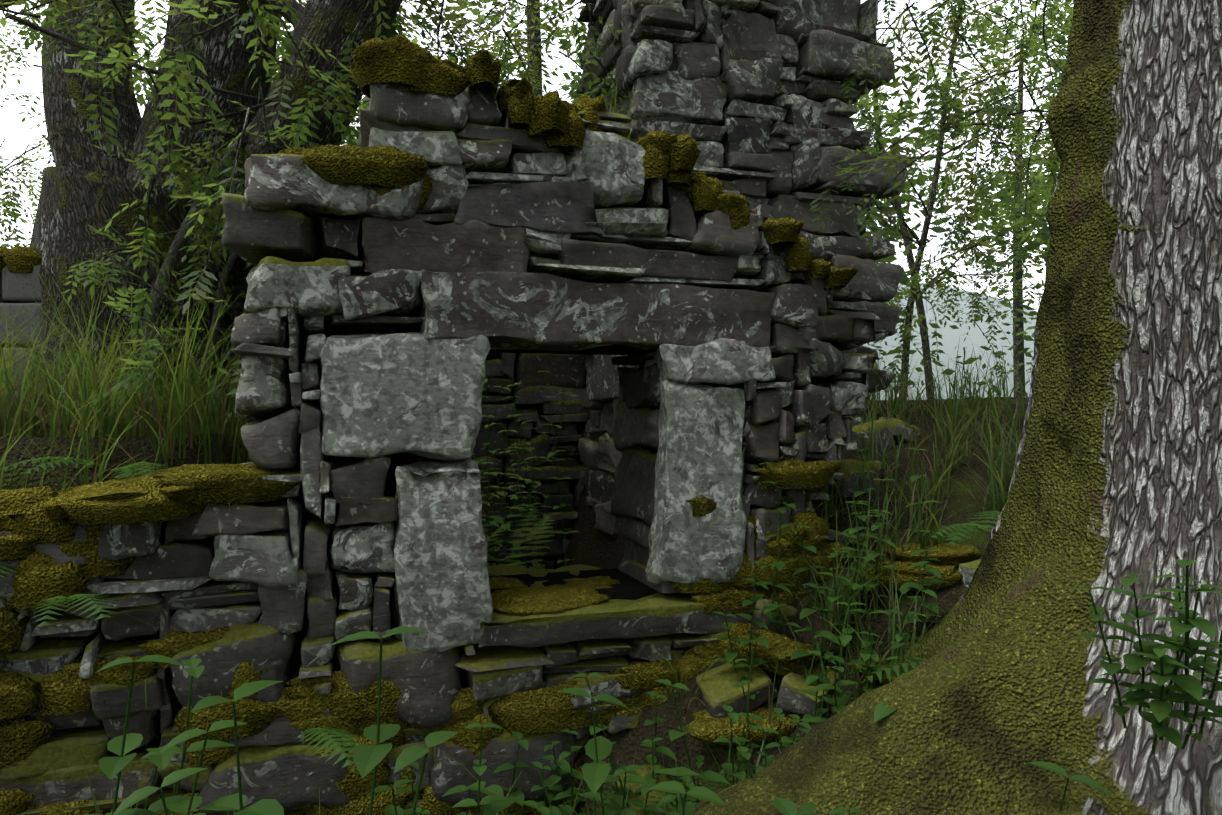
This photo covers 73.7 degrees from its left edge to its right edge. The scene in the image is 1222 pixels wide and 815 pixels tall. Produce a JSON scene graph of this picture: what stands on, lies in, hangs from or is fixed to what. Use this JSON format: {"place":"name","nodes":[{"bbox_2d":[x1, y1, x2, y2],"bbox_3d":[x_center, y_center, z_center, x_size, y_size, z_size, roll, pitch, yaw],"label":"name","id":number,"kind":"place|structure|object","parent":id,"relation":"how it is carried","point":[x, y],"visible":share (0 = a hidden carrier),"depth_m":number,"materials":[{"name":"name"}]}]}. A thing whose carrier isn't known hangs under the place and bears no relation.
{"place":"outdoors","nodes":[
{"label":"outdoors","id":0,"kind":"place"},
{"bbox_2d":[0,282,1036,814],"bbox_3d":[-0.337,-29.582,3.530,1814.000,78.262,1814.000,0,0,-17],"label":"terrain","id":1,"kind":"structure","parent":0,"point":[592,546],"depth_m":3.47,"materials":[{"name":"green plant"}]},
{"bbox_2d":[0,264,42,428],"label":"concrete block wall","id":2,"kind":"structure","parent":1,"relation":"on","point":[17,289],"depth_m":4.10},
{"bbox_2d":[0,245,41,272],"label":"moss on blocks","id":3,"kind":"object","parent":2,"relation":"on","point":[18,258],"visible":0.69,"depth_m":4.09,"materials":[{"name":"green plant"}]},
{"bbox_2d":[141,123,250,423],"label":"sapling stems","id":4,"kind":"object","parent":1,"relation":"on","point":[178,242],"visible":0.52,"depth_m":3.99,"materials":[{"name":"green plant"}]},
{"bbox_2d":[36,100,834,749],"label":"ruin wall","id":5,"kind":"structure","parent":1,"relation":"on","point":[628,588],"depth_m":3.02,"materials":[{"name":"black stone"}]},
{"bbox_2d":[0,0,907,814],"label":"ruin wall stones","id":6,"kind":"object","parent":5,"relation":"on","point":[480,254],"visible":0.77,"depth_m":2.99,"materials":[{"name":"grey stone"}]},
{"bbox_2d":[16,0,962,433],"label":"tree trunks","id":7,"kind":"object","parent":1,"relation":"on","point":[86,182],"visible":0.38,"depth_m":4.21,"materials":[{"name":"brown plant"}]},
{"bbox_2d":[0,34,980,814],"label":"moss cushions","id":8,"kind":"object","parent":1,"relation":"on","point":[30,518],"visible":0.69,"depth_m":2.82,"materials":[{"name":"green plant"}]},
{"bbox_2d":[0,84,1030,814],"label":"grass tufts","id":9,"kind":"object","parent":1,"relation":"on","point":[110,414],"visible":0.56,"depth_m":3.30,"materials":[{"name":"green plant"}]},
{"bbox_2d":[472,358,577,568],"bbox_3d":[-0.719,0.369,4.389,1.493,1.400,1.944,0,0,-34],"label":"fern","id":10,"kind":"object","parent":1,"relation":"on","point":[529,536],"visible":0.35,"depth_m":3.86,"materials":[{"name":"green plant"}]},
{"bbox_2d":[0,0,1066,397],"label":"branch twigs","id":11,"kind":"object","parent":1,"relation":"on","point":[298,8],"visible":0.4,"depth_m":4.22,"materials":[{"name":"green plant"}]},
{"bbox_2d":[0,0,1073,434],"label":"ash canopy leaves","id":12,"kind":"object","parent":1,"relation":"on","point":[302,132],"visible":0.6,"depth_m":4.60,"materials":[{"name":"green plant"}]},
{"bbox_2d":[1,0,1072,396],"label":"tree","id":13,"kind":"object","parent":1,"relation":"on","point":[1031,242],"depth_m":14.22,"materials":[{"name":"green plant"}]},
{"bbox_2d":[0,353,1221,814],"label":"plants","id":14,"kind":"object","parent":1,"relation":"on","point":[368,758],"depth_m":2.28,"materials":[{"name":"green plant"}]},
{"bbox_2d":[566,417,981,814],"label":"fallen stones","id":15,"kind":"object","parent":1,"relation":"on","point":[717,690],"visible":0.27,"depth_m":2.98,"materials":[{"name":"grey stone"}]},
{"bbox_2d":[693,0,1221,814],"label":"tree trunk","id":16,"kind":"object","parent":1,"relation":"on","point":[1117,474],"visible":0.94,"depth_m":2.16,"materials":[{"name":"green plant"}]},
{"bbox_2d":[0,0,1072,311],"label":"sky","id":17,"kind":"structure","parent":0,"point":[17,135],"materials":[{"name":"white"}]}
]}

